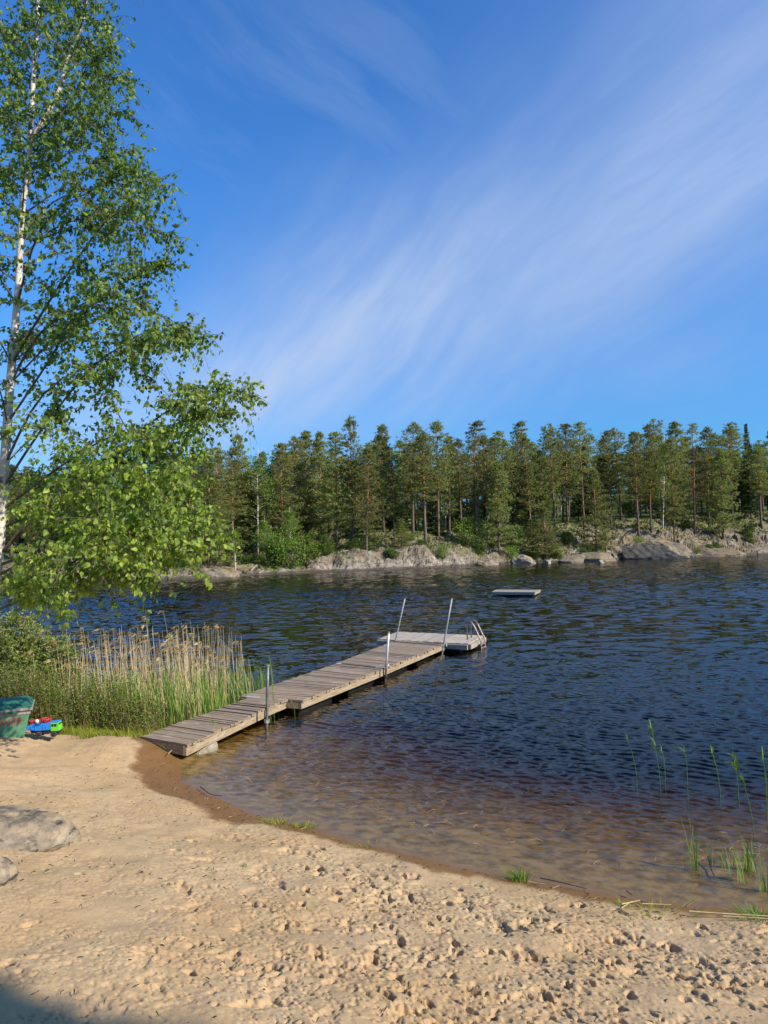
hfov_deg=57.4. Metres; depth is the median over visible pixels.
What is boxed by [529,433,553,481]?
pine tree
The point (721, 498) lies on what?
pine tree
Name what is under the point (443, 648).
mooring pole
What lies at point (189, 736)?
gangway
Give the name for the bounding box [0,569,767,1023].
beach
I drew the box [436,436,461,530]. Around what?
pine tree
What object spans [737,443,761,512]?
pine tree
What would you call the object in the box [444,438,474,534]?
pine tree
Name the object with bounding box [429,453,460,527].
pine tree
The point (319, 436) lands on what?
pine tree
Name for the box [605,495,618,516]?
birch tree
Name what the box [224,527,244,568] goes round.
birch tree
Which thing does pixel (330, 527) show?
pine tree
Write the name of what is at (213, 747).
stone block
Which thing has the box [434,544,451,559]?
bush
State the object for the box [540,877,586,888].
twig
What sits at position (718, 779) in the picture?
reed
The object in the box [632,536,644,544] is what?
bush
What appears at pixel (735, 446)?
pine tree
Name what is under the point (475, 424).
pine tree
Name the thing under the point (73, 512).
pine tree
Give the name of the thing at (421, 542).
bush
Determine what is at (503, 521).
spruce tree
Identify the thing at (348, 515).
spruce tree
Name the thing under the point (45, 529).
spruce tree
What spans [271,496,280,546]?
spruce tree
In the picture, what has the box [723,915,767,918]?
straw
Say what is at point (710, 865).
twig
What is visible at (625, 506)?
bush
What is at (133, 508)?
pine tree
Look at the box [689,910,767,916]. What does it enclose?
straw
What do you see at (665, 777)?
reed
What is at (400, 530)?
pine tree
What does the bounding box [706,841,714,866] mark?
reed
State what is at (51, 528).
pine tree
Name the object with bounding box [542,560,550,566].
boulder
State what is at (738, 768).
reed
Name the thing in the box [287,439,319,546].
pine tree
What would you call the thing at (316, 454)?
pine tree
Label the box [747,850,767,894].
reed
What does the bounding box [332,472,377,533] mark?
pine tree
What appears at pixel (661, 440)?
pine tree
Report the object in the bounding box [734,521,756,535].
bush
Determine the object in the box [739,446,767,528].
pine tree
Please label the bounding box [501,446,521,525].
pine tree
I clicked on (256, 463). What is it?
birch tree
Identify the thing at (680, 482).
pine tree
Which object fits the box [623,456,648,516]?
pine tree
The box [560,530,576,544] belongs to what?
bush
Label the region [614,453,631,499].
pine tree
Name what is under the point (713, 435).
pine tree
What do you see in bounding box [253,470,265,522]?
pine tree
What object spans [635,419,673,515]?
pine tree
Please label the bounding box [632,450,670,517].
pine tree
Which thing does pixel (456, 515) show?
spruce tree
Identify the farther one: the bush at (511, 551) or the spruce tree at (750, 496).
the spruce tree at (750, 496)
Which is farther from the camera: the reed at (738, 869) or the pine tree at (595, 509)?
the pine tree at (595, 509)
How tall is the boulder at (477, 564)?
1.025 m
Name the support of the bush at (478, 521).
on the shore
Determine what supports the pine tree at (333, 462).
on the shore
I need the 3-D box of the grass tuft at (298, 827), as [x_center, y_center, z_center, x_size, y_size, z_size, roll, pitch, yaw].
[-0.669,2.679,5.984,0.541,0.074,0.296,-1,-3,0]
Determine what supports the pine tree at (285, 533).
on the shore
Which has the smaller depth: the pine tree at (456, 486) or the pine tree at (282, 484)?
the pine tree at (282, 484)
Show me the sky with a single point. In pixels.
(455, 213)
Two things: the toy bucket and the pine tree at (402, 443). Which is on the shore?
the pine tree at (402, 443)
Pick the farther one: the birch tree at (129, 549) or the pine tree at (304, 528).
the pine tree at (304, 528)
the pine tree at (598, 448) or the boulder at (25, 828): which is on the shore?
the pine tree at (598, 448)
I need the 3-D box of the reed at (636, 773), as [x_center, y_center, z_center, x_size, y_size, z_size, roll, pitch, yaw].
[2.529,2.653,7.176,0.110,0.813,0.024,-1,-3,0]
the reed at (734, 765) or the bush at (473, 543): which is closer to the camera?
the reed at (734, 765)
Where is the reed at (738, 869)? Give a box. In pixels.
[724,845,746,884]
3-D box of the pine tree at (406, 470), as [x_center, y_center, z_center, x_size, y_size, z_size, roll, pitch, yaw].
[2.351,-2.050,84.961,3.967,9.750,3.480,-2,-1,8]
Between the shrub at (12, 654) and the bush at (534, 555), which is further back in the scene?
the bush at (534, 555)
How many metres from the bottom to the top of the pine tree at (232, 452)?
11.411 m
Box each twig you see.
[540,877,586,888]
[707,856,714,876]
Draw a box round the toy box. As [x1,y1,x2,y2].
[0,695,34,737]
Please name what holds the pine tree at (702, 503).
on the shore
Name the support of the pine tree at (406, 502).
on the shore
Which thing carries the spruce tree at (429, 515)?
on the shore
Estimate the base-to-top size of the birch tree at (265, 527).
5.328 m
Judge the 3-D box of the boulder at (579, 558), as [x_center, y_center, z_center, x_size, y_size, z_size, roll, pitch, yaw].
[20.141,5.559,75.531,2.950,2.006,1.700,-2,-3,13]
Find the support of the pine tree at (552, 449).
on the shore
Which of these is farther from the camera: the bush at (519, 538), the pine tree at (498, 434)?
the pine tree at (498, 434)
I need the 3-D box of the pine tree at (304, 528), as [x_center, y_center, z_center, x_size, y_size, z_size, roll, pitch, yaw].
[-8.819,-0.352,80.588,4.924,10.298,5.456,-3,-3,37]
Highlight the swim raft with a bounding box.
[491,590,540,600]
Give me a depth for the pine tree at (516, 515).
88.13 m
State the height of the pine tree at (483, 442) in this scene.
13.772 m
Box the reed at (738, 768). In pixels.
[734,755,753,840]
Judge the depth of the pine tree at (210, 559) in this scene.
60.31 m
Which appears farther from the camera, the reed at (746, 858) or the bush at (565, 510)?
the bush at (565, 510)
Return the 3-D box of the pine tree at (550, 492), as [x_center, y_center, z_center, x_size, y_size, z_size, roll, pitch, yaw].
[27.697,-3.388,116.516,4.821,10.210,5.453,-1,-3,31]
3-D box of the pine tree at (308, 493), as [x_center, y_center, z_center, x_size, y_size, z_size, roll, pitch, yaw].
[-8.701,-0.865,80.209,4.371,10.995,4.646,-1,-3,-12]
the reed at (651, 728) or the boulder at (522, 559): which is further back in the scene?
the boulder at (522, 559)
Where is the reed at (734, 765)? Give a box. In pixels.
[725,750,739,824]
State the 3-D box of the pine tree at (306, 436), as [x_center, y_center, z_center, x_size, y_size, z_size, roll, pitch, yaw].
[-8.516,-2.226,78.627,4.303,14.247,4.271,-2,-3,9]
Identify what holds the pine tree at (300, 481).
on the shore
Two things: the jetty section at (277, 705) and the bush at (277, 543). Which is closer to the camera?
the jetty section at (277, 705)
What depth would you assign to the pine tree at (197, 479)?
63.15 m
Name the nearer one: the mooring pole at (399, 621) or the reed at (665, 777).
the reed at (665, 777)
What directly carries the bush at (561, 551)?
on the shore
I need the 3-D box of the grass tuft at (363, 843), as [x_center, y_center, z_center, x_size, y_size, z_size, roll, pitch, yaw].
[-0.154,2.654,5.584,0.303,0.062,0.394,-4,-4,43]
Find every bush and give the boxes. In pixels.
[218,556,239,566]
[240,553,256,564]
[248,528,293,566]
[253,553,269,566]
[259,543,285,565]
[270,535,307,569]
[291,527,322,567]
[313,534,336,551]
[319,543,337,555]
[344,537,358,547]
[354,533,383,550]
[383,545,401,559]
[405,532,416,540]
[414,539,430,547]
[420,511,455,529]
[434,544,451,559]
[449,514,480,546]
[460,511,485,533]
[467,535,485,548]
[471,543,489,554]
[480,524,500,546]
[500,520,530,550]
[504,545,518,558]
[528,550,539,558]
[541,542,564,559]
[548,551,563,559]
[559,501,577,516]
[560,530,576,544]
[573,547,594,554]
[617,500,642,515]
[625,523,641,528]
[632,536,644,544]
[680,519,693,527]
[691,546,701,553]
[704,543,714,547]
[711,540,723,547]
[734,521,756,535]
[743,532,758,542]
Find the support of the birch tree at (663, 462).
on the shore
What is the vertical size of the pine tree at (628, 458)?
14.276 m
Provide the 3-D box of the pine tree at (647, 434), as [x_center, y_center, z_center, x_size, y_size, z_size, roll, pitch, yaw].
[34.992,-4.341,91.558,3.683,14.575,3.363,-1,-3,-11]
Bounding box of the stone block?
[193,742,217,754]
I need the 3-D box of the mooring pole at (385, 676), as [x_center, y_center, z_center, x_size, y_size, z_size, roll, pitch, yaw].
[0.015,3.100,12.279,0.233,1.997,0.076,-1,-3,0]
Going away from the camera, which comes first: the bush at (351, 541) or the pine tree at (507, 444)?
the bush at (351, 541)
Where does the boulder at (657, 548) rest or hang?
on the shore
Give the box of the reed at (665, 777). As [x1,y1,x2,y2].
[657,747,666,812]
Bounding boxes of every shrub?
[0,606,52,691]
[16,632,89,694]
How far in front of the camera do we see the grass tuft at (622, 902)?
4.56 m
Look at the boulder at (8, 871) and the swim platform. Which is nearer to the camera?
the boulder at (8, 871)
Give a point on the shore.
(413, 556)
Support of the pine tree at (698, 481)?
on the shore
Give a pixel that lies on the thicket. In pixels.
(23, 687)
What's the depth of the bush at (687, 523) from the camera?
94.33 m
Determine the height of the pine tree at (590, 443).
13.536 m
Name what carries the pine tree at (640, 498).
on the shore
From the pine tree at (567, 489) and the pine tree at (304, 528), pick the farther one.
the pine tree at (567, 489)
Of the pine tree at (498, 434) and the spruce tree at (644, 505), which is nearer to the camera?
the pine tree at (498, 434)
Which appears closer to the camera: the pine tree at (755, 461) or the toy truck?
the toy truck
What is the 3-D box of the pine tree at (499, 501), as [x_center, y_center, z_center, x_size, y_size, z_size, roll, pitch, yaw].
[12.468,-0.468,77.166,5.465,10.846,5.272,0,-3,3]
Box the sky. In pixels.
[0,0,767,508]
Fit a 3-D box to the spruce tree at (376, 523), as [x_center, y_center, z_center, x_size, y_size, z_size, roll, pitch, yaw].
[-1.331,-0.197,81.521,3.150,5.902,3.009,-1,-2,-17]
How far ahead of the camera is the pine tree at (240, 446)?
73.15 m
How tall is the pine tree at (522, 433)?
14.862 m
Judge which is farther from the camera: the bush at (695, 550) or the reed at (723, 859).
the bush at (695, 550)
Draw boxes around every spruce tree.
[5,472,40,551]
[30,486,56,543]
[226,469,245,547]
[239,482,267,554]
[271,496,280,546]
[338,469,363,533]
[360,487,381,530]
[377,437,404,530]
[417,471,450,534]
[446,489,467,530]
[467,474,481,518]
[477,498,491,526]
[495,508,509,533]
[514,475,537,528]
[565,473,581,520]
[569,444,597,515]
[641,499,648,509]
[647,480,664,512]
[705,476,727,519]
[739,424,758,518]
[761,461,767,506]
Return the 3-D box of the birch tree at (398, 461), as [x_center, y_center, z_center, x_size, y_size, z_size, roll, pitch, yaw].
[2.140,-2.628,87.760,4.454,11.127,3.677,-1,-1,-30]
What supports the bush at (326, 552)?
on the shore
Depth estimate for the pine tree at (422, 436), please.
71.91 m
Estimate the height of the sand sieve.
0.044 m
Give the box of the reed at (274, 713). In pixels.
[269,685,278,730]
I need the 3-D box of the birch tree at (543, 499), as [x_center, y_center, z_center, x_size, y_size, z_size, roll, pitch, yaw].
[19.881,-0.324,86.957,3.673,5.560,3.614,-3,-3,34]
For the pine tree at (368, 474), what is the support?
on the shore
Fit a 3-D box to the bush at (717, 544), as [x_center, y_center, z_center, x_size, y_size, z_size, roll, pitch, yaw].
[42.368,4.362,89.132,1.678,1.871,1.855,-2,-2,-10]
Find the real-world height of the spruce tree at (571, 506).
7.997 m
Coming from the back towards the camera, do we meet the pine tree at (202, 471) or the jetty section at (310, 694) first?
the pine tree at (202, 471)
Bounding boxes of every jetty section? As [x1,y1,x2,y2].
[231,696,287,716]
[240,664,382,722]
[335,640,442,684]
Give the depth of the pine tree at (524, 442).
82.26 m
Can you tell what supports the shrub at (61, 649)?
on the ground
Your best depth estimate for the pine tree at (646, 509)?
123.82 m
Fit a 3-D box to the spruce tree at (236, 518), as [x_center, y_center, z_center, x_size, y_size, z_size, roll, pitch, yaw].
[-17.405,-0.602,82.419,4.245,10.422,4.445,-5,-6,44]
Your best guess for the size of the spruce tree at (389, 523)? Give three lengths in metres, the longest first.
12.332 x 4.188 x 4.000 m
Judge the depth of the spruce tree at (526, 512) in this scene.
91.14 m
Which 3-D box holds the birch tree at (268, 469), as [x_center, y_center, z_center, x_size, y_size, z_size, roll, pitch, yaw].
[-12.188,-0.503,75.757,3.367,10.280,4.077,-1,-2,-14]
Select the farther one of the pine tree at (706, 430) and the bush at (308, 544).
the pine tree at (706, 430)
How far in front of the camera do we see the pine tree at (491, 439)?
97.43 m
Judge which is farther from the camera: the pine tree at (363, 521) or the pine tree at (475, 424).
the pine tree at (475, 424)
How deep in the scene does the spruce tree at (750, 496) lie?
101.89 m
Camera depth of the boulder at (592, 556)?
76.83 m
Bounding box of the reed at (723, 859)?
[718,852,731,870]
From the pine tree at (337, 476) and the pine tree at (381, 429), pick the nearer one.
the pine tree at (381, 429)
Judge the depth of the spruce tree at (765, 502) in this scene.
129.72 m
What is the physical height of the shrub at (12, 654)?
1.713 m
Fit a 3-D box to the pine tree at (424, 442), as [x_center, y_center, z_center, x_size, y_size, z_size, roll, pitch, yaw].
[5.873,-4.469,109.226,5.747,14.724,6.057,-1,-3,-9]
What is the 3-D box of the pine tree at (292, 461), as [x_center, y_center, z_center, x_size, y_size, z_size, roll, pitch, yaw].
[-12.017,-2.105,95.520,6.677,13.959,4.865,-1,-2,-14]
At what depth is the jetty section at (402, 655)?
13.93 m
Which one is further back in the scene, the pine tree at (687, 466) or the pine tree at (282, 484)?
the pine tree at (687, 466)
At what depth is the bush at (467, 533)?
76.78 m
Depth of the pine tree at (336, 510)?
70.64 m
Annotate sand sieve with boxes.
[41,717,51,722]
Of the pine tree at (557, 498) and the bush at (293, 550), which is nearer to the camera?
the bush at (293, 550)
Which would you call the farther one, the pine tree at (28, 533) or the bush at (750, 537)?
the bush at (750, 537)
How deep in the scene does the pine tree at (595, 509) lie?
82.36 m
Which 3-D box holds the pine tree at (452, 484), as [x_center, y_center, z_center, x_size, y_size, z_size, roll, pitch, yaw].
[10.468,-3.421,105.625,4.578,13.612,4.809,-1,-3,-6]
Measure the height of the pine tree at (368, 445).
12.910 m
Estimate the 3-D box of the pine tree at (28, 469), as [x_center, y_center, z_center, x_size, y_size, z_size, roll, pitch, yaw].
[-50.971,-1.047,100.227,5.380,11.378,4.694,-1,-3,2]
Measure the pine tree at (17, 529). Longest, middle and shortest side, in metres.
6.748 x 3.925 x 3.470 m
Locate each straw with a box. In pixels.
[160,759,594,899]
[236,723,767,871]
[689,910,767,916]
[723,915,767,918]
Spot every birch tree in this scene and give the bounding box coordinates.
[0,0,268,641]
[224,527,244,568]
[238,453,279,553]
[254,519,278,551]
[258,465,282,544]
[275,508,301,563]
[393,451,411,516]
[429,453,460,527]
[532,490,555,519]
[554,484,565,520]
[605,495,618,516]
[650,435,680,528]
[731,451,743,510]
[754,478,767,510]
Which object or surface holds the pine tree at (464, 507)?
on the shore
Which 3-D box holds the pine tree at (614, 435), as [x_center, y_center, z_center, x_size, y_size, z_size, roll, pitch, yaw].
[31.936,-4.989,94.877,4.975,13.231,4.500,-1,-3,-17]
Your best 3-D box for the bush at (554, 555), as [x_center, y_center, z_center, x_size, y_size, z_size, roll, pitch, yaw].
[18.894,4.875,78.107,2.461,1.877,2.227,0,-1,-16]
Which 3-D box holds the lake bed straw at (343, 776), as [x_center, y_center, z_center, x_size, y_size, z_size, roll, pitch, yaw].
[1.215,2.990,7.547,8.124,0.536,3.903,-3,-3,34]
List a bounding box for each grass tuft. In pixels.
[256,813,304,826]
[279,819,324,829]
[343,840,383,849]
[495,864,543,882]
[582,889,749,929]
[608,897,635,906]
[720,901,767,922]
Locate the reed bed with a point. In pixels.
(179, 659)
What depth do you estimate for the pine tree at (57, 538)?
75.35 m
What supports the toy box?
on the beach
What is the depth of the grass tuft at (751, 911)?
4.39 m
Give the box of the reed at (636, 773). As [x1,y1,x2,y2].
[625,732,637,809]
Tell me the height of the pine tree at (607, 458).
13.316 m
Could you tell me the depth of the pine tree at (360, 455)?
90.76 m
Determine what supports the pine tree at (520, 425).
on the shore
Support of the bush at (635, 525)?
on the shore
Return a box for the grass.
[27,719,170,738]
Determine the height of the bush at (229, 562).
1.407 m
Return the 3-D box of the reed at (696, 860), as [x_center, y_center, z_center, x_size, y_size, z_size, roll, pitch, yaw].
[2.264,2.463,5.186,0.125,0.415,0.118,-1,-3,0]
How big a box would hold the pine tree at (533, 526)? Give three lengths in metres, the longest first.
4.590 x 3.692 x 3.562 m
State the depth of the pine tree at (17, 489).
64.29 m
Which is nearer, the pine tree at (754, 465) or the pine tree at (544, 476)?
the pine tree at (544, 476)
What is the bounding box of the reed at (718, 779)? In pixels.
[710,746,721,820]
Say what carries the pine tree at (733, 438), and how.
on the shore
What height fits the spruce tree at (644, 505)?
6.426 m
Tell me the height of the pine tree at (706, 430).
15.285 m
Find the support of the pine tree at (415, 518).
on the shore
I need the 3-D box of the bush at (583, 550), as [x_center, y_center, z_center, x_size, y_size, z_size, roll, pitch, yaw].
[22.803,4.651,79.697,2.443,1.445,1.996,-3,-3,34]
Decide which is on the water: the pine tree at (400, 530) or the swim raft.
the swim raft
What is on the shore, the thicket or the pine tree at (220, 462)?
the pine tree at (220, 462)
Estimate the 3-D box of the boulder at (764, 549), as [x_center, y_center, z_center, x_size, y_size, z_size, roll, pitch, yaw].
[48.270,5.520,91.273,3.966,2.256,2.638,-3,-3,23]
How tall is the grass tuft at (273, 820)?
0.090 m
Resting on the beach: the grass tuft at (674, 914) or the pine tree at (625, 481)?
the grass tuft at (674, 914)
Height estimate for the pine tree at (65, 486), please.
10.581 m
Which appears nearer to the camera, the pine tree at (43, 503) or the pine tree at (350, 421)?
the pine tree at (350, 421)
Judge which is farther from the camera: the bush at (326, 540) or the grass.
the bush at (326, 540)
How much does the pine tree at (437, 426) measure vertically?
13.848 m
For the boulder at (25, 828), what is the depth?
4.71 m
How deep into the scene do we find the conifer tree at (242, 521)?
69.74 m
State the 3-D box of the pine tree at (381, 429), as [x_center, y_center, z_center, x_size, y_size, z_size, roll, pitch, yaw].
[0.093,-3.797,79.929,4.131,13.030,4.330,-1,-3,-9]
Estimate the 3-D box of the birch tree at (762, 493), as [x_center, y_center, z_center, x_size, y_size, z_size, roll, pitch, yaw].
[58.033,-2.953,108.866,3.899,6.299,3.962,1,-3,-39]
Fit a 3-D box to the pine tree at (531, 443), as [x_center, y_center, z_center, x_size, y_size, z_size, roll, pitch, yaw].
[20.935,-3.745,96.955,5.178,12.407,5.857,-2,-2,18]
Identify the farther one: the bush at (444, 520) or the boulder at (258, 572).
the bush at (444, 520)
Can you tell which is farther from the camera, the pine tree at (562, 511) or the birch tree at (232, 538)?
the pine tree at (562, 511)
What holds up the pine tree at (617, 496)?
on the shore
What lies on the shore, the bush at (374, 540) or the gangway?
the bush at (374, 540)
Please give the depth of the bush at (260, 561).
64.14 m
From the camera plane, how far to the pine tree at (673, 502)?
88.29 m
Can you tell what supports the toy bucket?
on the beach
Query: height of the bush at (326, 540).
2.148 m
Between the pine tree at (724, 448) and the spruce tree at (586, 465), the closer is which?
the spruce tree at (586, 465)
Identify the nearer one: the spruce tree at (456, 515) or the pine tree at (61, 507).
the pine tree at (61, 507)
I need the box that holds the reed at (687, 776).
[670,745,688,813]
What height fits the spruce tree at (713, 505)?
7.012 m
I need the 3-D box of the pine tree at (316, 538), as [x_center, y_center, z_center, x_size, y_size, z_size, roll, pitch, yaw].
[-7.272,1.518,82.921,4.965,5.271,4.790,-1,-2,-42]
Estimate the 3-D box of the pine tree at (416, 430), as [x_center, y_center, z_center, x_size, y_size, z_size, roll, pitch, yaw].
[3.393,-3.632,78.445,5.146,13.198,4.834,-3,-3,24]
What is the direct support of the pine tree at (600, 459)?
on the shore
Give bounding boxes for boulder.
[0,805,81,851]
[0,855,17,885]
[194,565,239,578]
[252,570,262,574]
[475,561,498,567]
[511,554,534,565]
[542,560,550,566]
[558,554,584,570]
[581,552,616,570]
[621,538,691,578]
[692,548,745,560]
[741,546,767,552]
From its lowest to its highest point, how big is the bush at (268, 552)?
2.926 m
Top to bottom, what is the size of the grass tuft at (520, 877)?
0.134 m
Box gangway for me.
[141,704,264,755]
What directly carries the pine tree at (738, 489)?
on the shore
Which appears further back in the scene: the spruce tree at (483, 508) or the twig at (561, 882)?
the spruce tree at (483, 508)
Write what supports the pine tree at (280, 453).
on the shore
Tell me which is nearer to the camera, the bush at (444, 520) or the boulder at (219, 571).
the boulder at (219, 571)
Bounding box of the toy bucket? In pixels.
[29,719,40,732]
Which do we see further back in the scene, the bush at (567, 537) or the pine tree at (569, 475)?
the pine tree at (569, 475)
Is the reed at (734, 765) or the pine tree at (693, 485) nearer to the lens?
the reed at (734, 765)
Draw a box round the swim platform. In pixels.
[376,620,486,673]
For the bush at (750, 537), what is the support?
on the shore
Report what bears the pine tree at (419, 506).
on the shore
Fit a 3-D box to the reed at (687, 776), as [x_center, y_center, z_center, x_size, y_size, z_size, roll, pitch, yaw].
[2.912,2.654,6.921,0.160,0.695,0.014,-2,-3,16]
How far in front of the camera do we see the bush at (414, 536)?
72.16 m
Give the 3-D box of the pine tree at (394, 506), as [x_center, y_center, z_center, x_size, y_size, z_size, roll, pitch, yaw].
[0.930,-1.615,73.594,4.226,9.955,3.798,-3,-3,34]
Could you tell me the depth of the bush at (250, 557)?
65.00 m
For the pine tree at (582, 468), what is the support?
on the shore
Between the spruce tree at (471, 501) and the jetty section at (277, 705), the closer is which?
the jetty section at (277, 705)
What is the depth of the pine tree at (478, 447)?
96.62 m
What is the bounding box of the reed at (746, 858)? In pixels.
[731,833,756,872]
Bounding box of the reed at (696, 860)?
[680,817,699,871]
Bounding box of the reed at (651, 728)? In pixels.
[647,719,661,813]
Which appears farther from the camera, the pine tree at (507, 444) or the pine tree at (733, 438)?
the pine tree at (733, 438)
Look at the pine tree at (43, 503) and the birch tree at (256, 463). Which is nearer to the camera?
the birch tree at (256, 463)
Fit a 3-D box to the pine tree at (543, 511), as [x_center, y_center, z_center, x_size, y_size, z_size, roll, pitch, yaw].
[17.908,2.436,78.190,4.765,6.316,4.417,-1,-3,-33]
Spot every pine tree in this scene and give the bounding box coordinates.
[6,464,30,558]
[7,495,17,552]
[14,480,40,552]
[22,466,37,486]
[26,474,55,550]
[38,503,69,545]
[44,499,62,551]
[46,488,68,536]
[56,458,76,531]
[62,498,86,549]
[116,476,148,530]
[140,454,178,520]
[175,458,213,538]
[176,470,242,565]
[187,447,247,556]
[190,453,225,544]
[208,460,228,498]
[219,446,250,553]
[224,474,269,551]
[230,434,252,526]
[249,473,264,549]
[253,451,271,524]
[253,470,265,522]
[255,443,308,557]
[267,449,295,538]
[272,434,314,551]
[274,510,302,545]
[278,446,309,503]
[285,467,318,543]
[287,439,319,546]
[290,430,321,540]
[297,458,319,542]
[303,469,361,540]
[304,431,331,541]
[305,510,334,540]
[310,431,362,549]
[311,440,325,477]
[314,459,347,528]
[328,448,343,537]
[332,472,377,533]
[336,415,365,546]
[344,447,389,550]
[349,453,377,532]
[352,446,379,502]
[353,440,380,530]
[369,438,389,527]
[370,422,400,532]
[374,450,410,538]
[386,480,426,530]
[388,518,414,546]
[389,421,436,533]
[392,439,419,489]
[395,456,419,513]
[397,430,452,546]
[407,440,435,527]
[408,472,422,528]
[416,481,432,527]
[418,420,461,536]
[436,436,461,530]
[440,448,462,528]
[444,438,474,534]
[447,457,465,531]
[455,482,474,531]
[459,420,496,534]
[461,439,493,532]
[466,434,501,547]
[473,436,517,529]
[474,460,521,554]
[481,430,509,504]
[490,465,540,524]
[496,439,521,530]
[499,420,539,527]
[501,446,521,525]
[505,436,543,538]
[510,431,538,525]
[519,518,549,554]
[523,441,550,515]
[523,450,565,525]
[526,506,561,558]
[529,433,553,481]
[532,423,568,531]
[541,461,559,519]
[542,422,588,522]
[544,443,557,517]
[549,444,575,522]
[553,439,578,521]
[561,420,596,538]
[572,469,626,551]
[576,433,601,517]
[589,456,617,524]
[593,430,626,529]
[596,427,636,520]
[597,438,615,512]
[607,463,626,515]
[613,488,629,511]
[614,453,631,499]
[618,431,653,536]
[620,436,642,513]
[620,451,652,516]
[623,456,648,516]
[627,432,658,513]
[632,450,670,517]
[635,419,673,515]
[637,424,663,530]
[649,434,674,510]
[651,438,695,541]
[664,421,695,515]
[664,477,704,522]
[675,436,697,510]
[678,495,700,509]
[680,423,709,513]
[684,446,706,533]
[684,447,711,515]
[686,426,719,526]
[692,487,720,509]
[698,447,752,539]
[701,434,735,510]
[708,421,750,521]
[711,436,737,510]
[717,428,753,509]
[728,481,752,516]
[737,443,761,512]
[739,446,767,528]
[751,440,767,510]
[758,430,767,495]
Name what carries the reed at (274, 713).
on the beach
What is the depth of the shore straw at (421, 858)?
5.12 m
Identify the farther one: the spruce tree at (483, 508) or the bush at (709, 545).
the spruce tree at (483, 508)
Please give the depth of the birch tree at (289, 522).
66.31 m
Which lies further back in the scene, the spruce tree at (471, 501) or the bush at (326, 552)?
the spruce tree at (471, 501)
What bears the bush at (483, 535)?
on the shore
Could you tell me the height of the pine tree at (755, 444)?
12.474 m
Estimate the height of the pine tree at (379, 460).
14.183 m
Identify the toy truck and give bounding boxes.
[26,720,61,737]
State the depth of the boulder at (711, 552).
84.71 m
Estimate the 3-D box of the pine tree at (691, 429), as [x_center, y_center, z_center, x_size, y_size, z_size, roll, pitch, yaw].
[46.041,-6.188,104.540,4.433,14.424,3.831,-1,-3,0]
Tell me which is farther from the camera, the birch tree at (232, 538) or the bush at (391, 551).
the bush at (391, 551)
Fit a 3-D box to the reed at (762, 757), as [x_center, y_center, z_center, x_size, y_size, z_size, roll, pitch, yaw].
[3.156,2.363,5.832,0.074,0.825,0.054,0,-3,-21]
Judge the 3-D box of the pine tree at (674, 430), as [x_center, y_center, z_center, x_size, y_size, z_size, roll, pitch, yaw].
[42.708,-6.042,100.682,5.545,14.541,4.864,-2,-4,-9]
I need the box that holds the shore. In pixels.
[0,498,767,612]
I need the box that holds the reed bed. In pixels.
[4,610,253,727]
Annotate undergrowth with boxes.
[2,510,767,576]
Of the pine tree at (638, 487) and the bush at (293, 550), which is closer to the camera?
the bush at (293, 550)
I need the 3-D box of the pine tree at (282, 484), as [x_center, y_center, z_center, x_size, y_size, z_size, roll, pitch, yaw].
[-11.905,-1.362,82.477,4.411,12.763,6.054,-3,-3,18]
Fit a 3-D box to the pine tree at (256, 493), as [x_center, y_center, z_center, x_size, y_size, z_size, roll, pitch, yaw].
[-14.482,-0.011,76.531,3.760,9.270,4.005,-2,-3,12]
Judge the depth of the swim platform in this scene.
15.99 m
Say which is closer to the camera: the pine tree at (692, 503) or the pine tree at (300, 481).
the pine tree at (300, 481)
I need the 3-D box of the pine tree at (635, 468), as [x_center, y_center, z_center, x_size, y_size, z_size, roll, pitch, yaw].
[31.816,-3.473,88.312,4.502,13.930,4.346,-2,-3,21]
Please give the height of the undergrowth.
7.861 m
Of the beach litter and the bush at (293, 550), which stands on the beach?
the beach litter
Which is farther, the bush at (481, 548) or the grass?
the bush at (481, 548)
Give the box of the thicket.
[0,659,169,734]
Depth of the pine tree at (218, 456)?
64.37 m
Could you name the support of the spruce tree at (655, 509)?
on the shore
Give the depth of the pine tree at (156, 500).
64.82 m
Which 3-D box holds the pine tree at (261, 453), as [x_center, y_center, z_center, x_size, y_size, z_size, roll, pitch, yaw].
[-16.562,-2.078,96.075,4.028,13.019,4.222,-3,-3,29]
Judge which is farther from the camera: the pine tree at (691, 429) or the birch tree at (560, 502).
the birch tree at (560, 502)
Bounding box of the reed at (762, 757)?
[758,748,767,836]
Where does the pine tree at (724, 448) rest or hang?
on the shore
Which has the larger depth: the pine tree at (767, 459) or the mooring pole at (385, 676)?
the pine tree at (767, 459)
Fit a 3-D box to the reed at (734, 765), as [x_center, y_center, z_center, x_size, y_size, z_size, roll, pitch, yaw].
[3.191,2.540,6.444,0.119,0.703,0.081,-1,-3,0]
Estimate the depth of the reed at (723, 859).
5.19 m
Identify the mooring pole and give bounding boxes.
[264,664,269,738]
[381,632,389,721]
[382,598,405,696]
[432,598,452,704]
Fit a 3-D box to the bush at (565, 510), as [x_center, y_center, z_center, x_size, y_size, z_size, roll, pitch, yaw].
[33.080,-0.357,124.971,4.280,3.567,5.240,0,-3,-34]
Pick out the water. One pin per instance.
(334, 579)
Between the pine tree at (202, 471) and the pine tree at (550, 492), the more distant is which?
the pine tree at (550, 492)
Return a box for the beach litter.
[0,745,766,1023]
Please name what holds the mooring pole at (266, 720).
in the water
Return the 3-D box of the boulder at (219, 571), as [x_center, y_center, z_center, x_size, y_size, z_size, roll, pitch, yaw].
[-14.940,5.546,60.036,5.279,2.018,2.967,-2,-3,13]
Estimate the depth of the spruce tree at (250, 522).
69.44 m

